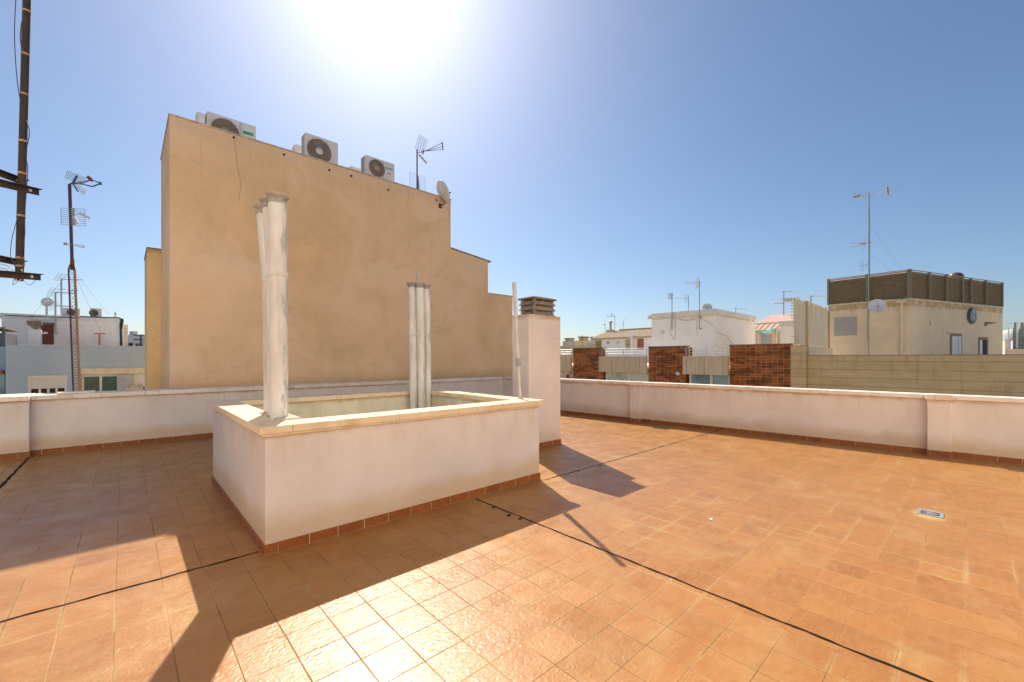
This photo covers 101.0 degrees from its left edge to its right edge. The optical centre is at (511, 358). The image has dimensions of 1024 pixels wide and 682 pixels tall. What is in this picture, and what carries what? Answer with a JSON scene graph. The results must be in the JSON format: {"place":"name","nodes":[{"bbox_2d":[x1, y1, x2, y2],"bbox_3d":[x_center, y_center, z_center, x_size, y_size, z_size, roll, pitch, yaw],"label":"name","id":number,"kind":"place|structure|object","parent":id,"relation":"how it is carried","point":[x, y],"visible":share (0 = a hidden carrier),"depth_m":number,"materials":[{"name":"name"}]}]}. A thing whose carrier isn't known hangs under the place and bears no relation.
{"place":"outdoors","nodes":[
{"label":"outdoors","id":0,"kind":"place"},
{"bbox_2d":[0,313,127,345],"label":"apartment building","id":1,"kind":"structure","parent":0,"point":[112,328],"depth_m":24.86,"materials":[{"name":"white paint"}]},
{"bbox_2d":[41,298,53,314],"bbox_3d":[-27.570,-3.063,25.014,0.536,1.077,0.248,0,0,-43],"label":"satellite dish","id":2,"kind":"object","parent":1,"relation":"on","point":[47,301],"visible":0.84,"depth_m":25.02,"materials":[{"name":"metal"}]},
{"bbox_2d":[41,323,53,344],"bbox_3d":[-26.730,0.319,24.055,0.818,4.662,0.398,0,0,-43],"label":"door","id":3,"kind":"structure","parent":1,"relation":"in","point":[47,329],"depth_m":24.26,"materials":[{"name":"red wood"}]},
{"bbox_2d":[46,287,73,333],"bbox_3d":[-26.008,-2.712,24.462,1.269,2.654,0.600,0,0,-24],"label":"antenna mast","id":4,"kind":"object","parent":1,"relation":"attached to","point":[54,301],"visible":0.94,"depth_m":24.28,"materials":[{"name":"metal"}]},
{"bbox_2d":[53,273,82,314],"bbox_3d":[-27.077,-3.880,25.832,1.339,2.561,0.469,0,0,-23],"label":"antenna mast","id":5,"kind":"object","parent":1,"relation":"on","point":[61,289],"visible":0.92,"depth_m":25.68,"materials":[{"name":"metal"}]},
{"bbox_2d":[62,307,80,315],"bbox_3d":[-26.450,-2.738,25.316,0.749,0.504,0.524,0,0,-43],"label":"air conditioner","id":6,"kind":"object","parent":1,"relation":"on","point":[65,311],"visible":0.58,"depth_m":25.07,"materials":[{"name":"paint"}]},
{"bbox_2d":[89,308,101,316],"bbox_3d":[-25.690,-2.770,26.014,0.572,0.568,0.524,0,0,-43],"label":"air conditioner","id":7,"kind":"object","parent":1,"relation":"on","point":[96,312],"visible":0.93,"depth_m":25.86,"materials":[{"name":"paint"}]},
{"bbox_2d":[128,331,144,345],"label":"apartment building","id":8,"kind":"structure","parent":0,"point":[131,341],"depth_m":38.84,"materials":[{"name":"white paint"}]},
{"bbox_2d":[133,334,143,345],"bbox_3d":[-32.484,-1.312,36.697,0.699,1.508,0.155,0,0,-43],"label":"clothesline post","id":9,"kind":"object","parent":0,"point":[140,335],"visible":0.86,"depth_m":36.73,"materials":[{"name":"white metal"}]},
{"bbox_2d":[0,413,1023,681],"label":"terrace floor","id":10,"kind":"structure","parent":0,"point":[604,551],"depth_m":3.21,"materials":[{"name":"tile"}]},
{"bbox_2d":[0,376,502,460],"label":"parapet wall","id":11,"kind":"structure","parent":10,"relation":"on","point":[32,424],"depth_m":7.94,"materials":[{"name":"paint"}]},
{"bbox_2d":[57,390,95,393],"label":"stone slab","id":12,"kind":"structure","parent":11,"relation":"on","point":[72,392],"depth_m":7.63,"materials":[{"name":"white stone"}]},
{"bbox_2d":[208,389,543,556],"bbox_3d":[-1.798,1.110,5.672,3.399,1.080,2.915,0,0,-43],"label":"light well","id":13,"kind":"object","parent":10,"relation":"on","point":[327,466],"visible":0.89,"depth_m":4.34,"materials":[{"name":"paint"}]},
{"bbox_2d":[253,191,301,420],"bbox_3d":[-2.287,-0.255,4.139,0.344,2.612,0.834,0,0,-43],"label":"flue stack","id":14,"kind":"object","parent":13,"relation":"on","point":[271,213],"visible":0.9,"depth_m":3.93,"materials":[{"name":"white paint"}]},
{"bbox_2d":[407,269,431,408],"bbox_3d":[-1.581,0.035,7.244,0.468,3.172,0.242,0,0,-43],"label":"flue stack","id":15,"kind":"object","parent":13,"relation":"on","point":[420,361],"visible":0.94,"depth_m":7.17,"materials":[{"name":"metal"}]},
{"bbox_2d":[512,282,522,398],"bbox_3d":[0.084,-0.243,5.964,0.090,1.668,0.187,0,0,-43],"label":"tube pole","id":16,"kind":"object","parent":13,"relation":"on","point":[518,362],"visible":0.94,"depth_m":5.95,"materials":[{"name":"grey plastic"}]},
{"bbox_2d":[513,296,560,447],"bbox_3d":[0.473,0.242,8.018,0.886,2.815,0.461,0,0,-43],"label":"chimney","id":17,"kind":"object","parent":10,"relation":"on","point":[539,331],"visible":0.82,"depth_m":7.84,"materials":[{"name":"paint"}]},
{"bbox_2d":[503,376,1023,464],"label":"parapet wall","id":18,"kind":"structure","parent":10,"relation":"on","point":[983,428],"depth_m":8.21,"materials":[{"name":"paint"}]},
{"bbox_2d":[917,508,943,517],"bbox_3d":[4.434,1.645,4.471,0.200,0.008,0.200,0,0,-43],"label":"floor drain","id":19,"kind":"object","parent":10,"relation":"on","point":[929,513],"visible":1,"depth_m":4.46,"materials":[{"name":"metal"}]},
{"bbox_3d":[-0.278,-2.700,0.967,19.100,8.700,10.700,0,0,-43],"label":"stair house","id":20,"kind":"object","parent":10,"relation":"on","visible":0},
{"bbox_2d":[0,0,43,284],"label":"antenna mast","id":21,"kind":"object","parent":20,"relation":"attached to","point":[21,187],"visible":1,"depth_m":3.00,"materials":[{"name":"black metal"}]},
{"bbox_2d":[0,0,1023,345],"label":"sky","id":22,"kind":"structure","parent":0,"point":[604,158],"materials":[{"name":"blue"}]},
{"bbox_2d":[563,338,575,345],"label":"house","id":23,"kind":"structure","parent":0,"point":[569,342],"depth_m":77.72,"materials":[{"name":"paint"}]},
{"bbox_2d":[810,293,826,303],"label":"antenna mast","id":24,"kind":"object","parent":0,"point":[815,296],"visible":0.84,"depth_m":33.36,"materials":[{"name":"metal"}]},
{"bbox_2d":[827,269,1003,355],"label":"rooftop house","id":25,"kind":"structure","parent":0,"point":[928,313],"depth_m":26.18,"materials":[{"name":"beige paint"}]},
{"bbox_2d":[834,316,857,336],"bbox_3d":[21.250,-2.022,26.880,0.033,1.257,1.236,0,0,-38],"label":"window","id":26,"kind":"structure","parent":25,"relation":"in","point":[847,325],"depth_m":26.82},
{"bbox_2d":[950,333,961,354],"bbox_3d":[27.817,0.357,26.419,1.403,3.786,0.028,0,0,-22],"label":"doorway","id":27,"kind":"structure","parent":25,"relation":"in","point":[952,334],"depth_m":26.21,"materials":[{"name":"brown stone"}]},
{"bbox_2d":[949,272,963,277],"bbox_3d":[29.774,-5.334,28.300,1.145,0.870,0.790,0,0,-43],"label":"roof vent","id":28,"kind":"object","parent":25,"relation":"on","point":[957,274],"visible":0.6,"depth_m":28.05,"materials":[{"name":"grey metal"}]},
{"bbox_2d":[952,336,960,354],"bbox_3d":[27.848,0.416,26.402,1.085,3.569,0.023,0,0,-22],"label":"door","id":29,"kind":"structure","parent":25,"relation":"in","point":[956,340],"depth_m":26.39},
{"bbox_2d":[978,337,987,353],"bbox_3d":[30.988,0.442,27.725,1.230,3.617,0.028,0,0,-22],"label":"doorway","id":30,"kind":"structure","parent":25,"relation":"in","point":[979,338],"depth_m":27.55,"materials":[{"name":"brown stone"}]},
{"bbox_2d":[1013,322,1023,348],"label":"building","id":31,"kind":"structure","parent":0,"point":[1021,338],"depth_m":22.68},
{"label":"ground","id":32,"kind":"structure","parent":0,"visible":0},
{"bbox_2d":[0,344,144,393],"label":"apartment building","id":33,"kind":"structure","parent":32,"relation":"on","point":[29,368],"depth_m":15.86,"materials":[{"name":"grey paint"}]},
{"bbox_2d":[0,374,4,393],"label":"window","id":34,"kind":"structure","parent":33,"relation":"in","point":[2,376],"depth_m":15.54,"materials":[{"name":"blue glass"}]},
{"bbox_2d":[0,327,18,346],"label":"roof shed","id":35,"kind":"structure","parent":33,"relation":"on","point":[7,339],"depth_m":19.83,"materials":[{"name":"grey paint"}]},
{"bbox_2d":[27,320,42,344],"bbox_3d":[-26.287,0.305,23.241,0.526,4.689,0.800,0,0,-43],"label":"chimney","id":36,"kind":"object","parent":33,"relation":"on","point":[35,335],"visible":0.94,"depth_m":23.04,"materials":[{"name":"paint"}]},
{"bbox_2d":[28,375,66,393],"bbox_3d":[-17.156,1.597,15.600,0.981,1.906,0.130,0,0,-43],"label":"window","id":37,"kind":"structure","parent":33,"relation":"in","point":[53,383],"depth_m":15.58,"materials":[{"name":"white paint"}]},
{"bbox_2d":[34,170,121,390],"bbox_3d":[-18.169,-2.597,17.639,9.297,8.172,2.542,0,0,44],"label":"lattice mast","id":38,"kind":"object","parent":33,"relation":"on","point":[73,220],"visible":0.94,"depth_m":14.80,"materials":[{"name":"grey metal"}]},
{"bbox_2d":[94,333,105,344],"bbox_3d":[-23.778,-0.601,24.325,0.487,1.725,0.097,0,0,-43],"label":"clothesline post","id":39,"kind":"object","parent":33,"relation":"on","point":[99,338],"visible":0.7,"depth_m":24.29,"materials":[{"name":"red metal"}]},
{"bbox_2d":[81,374,118,390],"bbox_3d":[-16.235,1.590,16.656,1.074,1.921,0.100,0,0,-43],"label":"window","id":40,"kind":"structure","parent":33,"relation":"in","point":[98,382],"depth_m":16.61,"materials":[{"name":"white paint"}]},
{"bbox_2d":[126,383,142,389],"bbox_3d":[-14.770,1.757,16.509,0.518,1.586,0.300,0,0,-43],"label":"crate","id":41,"kind":"object","parent":33,"relation":"on","point":[138,387],"visible":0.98,"depth_m":16.43,"materials":[{"name":"beige"}]},
{"bbox_2d":[144,113,512,388],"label":"apartment building","id":42,"kind":"structure","parent":32,"relation":"on","point":[362,247],"depth_m":10.81,"materials":[{"name":"paint"}]},
{"bbox_2d":[195,112,205,123],"bbox_3d":[-7.643,-5.688,10.653,0.546,0.750,0.330,0,0,-43],"label":"air conditioner","id":43,"kind":"object","parent":42,"relation":"on","point":[199,117],"visible":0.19,"depth_m":10.40,"materials":[{"name":"paint"}]},
{"bbox_2d":[205,111,255,138],"bbox_3d":[-6.930,-5.416,10.398,1.015,0.840,0.370,0,0,-43],"label":"air conditioner","id":44,"kind":"object","parent":42,"relation":"on","point":[229,124],"visible":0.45,"depth_m":10.26,"materials":[{"name":"grey paint"}]},
{"bbox_2d":[292,144,300,152],"bbox_3d":[-5.984,-5.654,12.178,0.610,0.750,0.330,0,0,-43],"label":"air conditioner","id":45,"kind":"object","parent":42,"relation":"on","point":[296,148],"visible":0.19,"depth_m":11.91,"materials":[{"name":"paint"}]},
{"bbox_2d":[301,132,337,163],"bbox_3d":[-5.382,-5.649,11.821,0.887,0.940,0.370,0,0,-43],"label":"air conditioner","id":46,"kind":"object","parent":42,"relation":"on","point":[319,147],"visible":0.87,"depth_m":11.65,"materials":[{"name":"grey paint"}]},
{"bbox_2d":[361,155,393,181],"bbox_3d":[-4.123,-5.682,12.979,0.950,0.760,0.370,0,0,-43],"label":"air conditioner","id":47,"kind":"object","parent":42,"relation":"on","point":[370,165],"visible":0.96,"depth_m":12.80,"materials":[{"name":"grey paint"}]},
{"bbox_2d":[409,134,442,190],"bbox_3d":[-2.749,-6.189,13.601,1.074,2.164,0.321,0,0,-12],"label":"antenna mast","id":48,"kind":"object","parent":42,"relation":"on","point":[417,176],"visible":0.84,"depth_m":13.48,"materials":[{"name":"grey metal"}]},
{"bbox_2d":[436,180,450,208],"bbox_3d":[-2.112,-5.122,13.172,0.438,0.726,0.684,0,0,-43],"label":"satellite dish","id":49,"kind":"object","parent":42,"relation":"attached to","point":[443,191],"visible":1,"depth_m":13.08,"materials":[{"name":"paint"}]},
{"bbox_2d":[560,345,594,362],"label":"house","id":50,"kind":"structure","parent":32,"relation":"on","point":[565,351],"depth_m":66.91,"materials":[{"name":"beige paint"}]},
{"bbox_2d":[576,336,588,345],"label":"house","id":51,"kind":"structure","parent":32,"relation":"on","point":[581,340],"depth_m":71.76,"materials":[{"name":"paint"}]},
{"bbox_2d":[583,337,595,344],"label":"house","id":52,"kind":"structure","parent":32,"relation":"on","point":[590,342],"depth_m":66.49,"materials":[{"name":"paint"}]},
{"bbox_2d":[590,327,651,362],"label":"tiled house","id":53,"kind":"structure","parent":32,"relation":"on","point":[626,338],"depth_m":46.12,"materials":[{"name":"paint"}]},
{"bbox_2d":[595,341,601,347],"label":"door","id":54,"kind":"structure","parent":53,"relation":"in","point":[598,344],"depth_m":48.26,"materials":[{"name":"yellow paint"}]},
{"bbox_2d":[606,321,614,331],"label":"metal chimney","id":55,"kind":"object","parent":53,"relation":"on","point":[610,323],"visible":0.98,"depth_m":50.53,"materials":[{"name":"metal"}]},
{"bbox_2d":[625,340,629,349],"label":"door","id":56,"kind":"structure","parent":53,"relation":"in","point":[627,342],"depth_m":45.48,"materials":[{"name":"grey paint"}]},
{"bbox_2d":[637,339,643,349],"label":"door","id":57,"kind":"structure","parent":53,"relation":"in","point":[640,342],"depth_m":44.33,"materials":[{"name":"red paint"}]},
{"bbox_2d":[560,343,793,387],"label":"apartment building","id":58,"kind":"structure","parent":32,"relation":"on","point":[766,365],"depth_m":23.37,"materials":[{"name":"brick"}]},
{"bbox_2d":[606,372,648,381],"bbox_3d":[7.230,1.710,26.437,0.130,1.680,3.149,0,0,-43],"label":"window","id":59,"kind":"structure","parent":58,"relation":"in","point":[618,376],"depth_m":26.41,"materials":[{"name":"white paint"}]},
{"bbox_2d":[648,308,755,364],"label":"apartment building","id":60,"kind":"structure","parent":58,"relation":"on","point":[720,330],"depth_m":28.69,"materials":[{"name":"white paint"}]},
{"bbox_2d":[675,293,688,310],"bbox_3d":[12.709,-4.152,31.617,1.033,1.298,0.642,0,0,7],"label":"antenna mast","id":61,"kind":"object","parent":60,"relation":"on","point":[685,300],"visible":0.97,"depth_m":31.45,"materials":[{"name":"metal"}]},
{"bbox_2d":[684,277,701,328],"bbox_3d":[11.916,-3.587,27.650,1.304,3.410,0.672,0,0,-26],"label":"antenna mast","id":62,"kind":"object","parent":60,"relation":"on","point":[699,282],"visible":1,"depth_m":27.74,"materials":[{"name":"metal"}]},
{"bbox_2d":[702,303,711,308],"bbox_3d":[12.930,-3.339,27.957,0.410,0.594,0.560,0,0,-43],"label":"satellite dish","id":63,"kind":"object","parent":60,"relation":"on","point":[706,306],"visible":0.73,"depth_m":28.04,"materials":[{"name":"paint"}]},
{"bbox_2d":[689,374,729,384],"bbox_3d":[10.651,1.710,22.715,0.130,1.680,2.182,0,0,-43],"label":"window","id":64,"kind":"structure","parent":58,"relation":"in","point":[693,379],"depth_m":22.62,"materials":[{"name":"teal glass"}]},
{"bbox_2d":[758,328,776,343],"bbox_3d":[15.665,-0.688,25.883,0.558,2.316,1.195,0,0,-43],"label":"awning","id":65,"kind":"object","parent":58,"relation":"on","point":[770,330],"visible":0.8,"depth_m":25.80,"materials":[{"name":"teal fabric"}]},
{"bbox_2d":[755,328,779,343],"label":"yard wall","id":66,"kind":"structure","parent":58,"relation":"on","point":[767,338],"depth_m":27.12,"materials":[{"name":"beige paint"}]},
{"bbox_2d":[779,320,793,343],"bbox_3d":[17.491,-0.921,26.557,1.300,2.781,0.867,0,0,-43],"label":"chimney","id":67,"kind":"object","parent":58,"relation":"on","point":[785,332],"visible":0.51,"depth_m":26.21,"materials":[{"name":"white paint"}]},
{"bbox_2d":[781,298,792,302],"bbox_3d":[14.823,-1.214,22.514,0.300,4.005,0.750,0,0,-43],"label":"street lamp","id":68,"kind":"object","parent":58,"relation":"on","point":[787,300],"visible":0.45,"depth_m":22.46,"materials":[{"name":"metal"}]},
{"bbox_2d":[755,314,818,346],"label":"tiled house","id":69,"kind":"structure","parent":32,"relation":"on","point":[767,323],"depth_m":37.47,"materials":[{"name":"tile"}]},
{"bbox_2d":[774,289,792,314],"bbox_3d":[25.461,-5.221,39.534,0.090,2.444,1.609,0,0,-43],"label":"antenna mast","id":70,"kind":"object","parent":69,"relation":"on","point":[783,300],"visible":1,"depth_m":39.50,"materials":[{"name":"metal"}]},
{"bbox_2d":[791,345,1023,396],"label":"block wall","id":71,"kind":"structure","parent":32,"relation":"on","point":[990,374],"depth_m":16.91,"materials":[{"name":"beige concrete"}]},
{"bbox_2d":[790,297,832,354],"bbox_3d":[15.803,-0.340,22.137,7.168,5.179,0.400,0,0,-43],"label":"bamboo fence","id":72,"kind":"object","parent":71,"relation":"on","point":[811,325],"visible":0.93,"depth_m":21.70,"materials":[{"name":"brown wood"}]},
{"bbox_2d":[849,185,899,354],"bbox_3d":[22.264,-4.117,25.678,3.325,12.733,0.540,0,0,1],"label":"antenna mast","id":73,"kind":"object","parent":71,"relation":"on","point":[868,196],"visible":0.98,"depth_m":25.77,"materials":[{"name":"metal"}]},
{"bbox_2d":[868,299,886,312],"bbox_3d":[21.628,-3.094,25.227,0.636,0.822,1.053,0,0,-8],"label":"satellite dish","id":74,"kind":"object","parent":73,"relation":"attached to","point":[877,305],"visible":1,"depth_m":25.02,"materials":[{"name":"white paint"}]},
{"bbox_2d":[1006,322,1023,353],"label":"railing","id":75,"kind":"object","parent":71,"relation":"on","point":[1014,351],"visible":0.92,"depth_m":21.89,"materials":[{"name":"white metal"}]},
{"bbox_2d":[1003,341,1010,353],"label":"house","id":76,"kind":"structure","parent":32,"relation":"on","point":[1005,345],"depth_m":35.75,"materials":[{"name":"paint"}]},
{"bbox_3d":[42.030,6.012,34.070,8.000,15.275,2.163,0,0,-43],"label":"far house","id":77,"kind":"object","parent":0,"visible":0},
{"bbox_2d":[1003,329,1018,340],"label":"roof dome","id":78,"kind":"structure","parent":77,"relation":"on","point":[1005,335],"depth_m":31.92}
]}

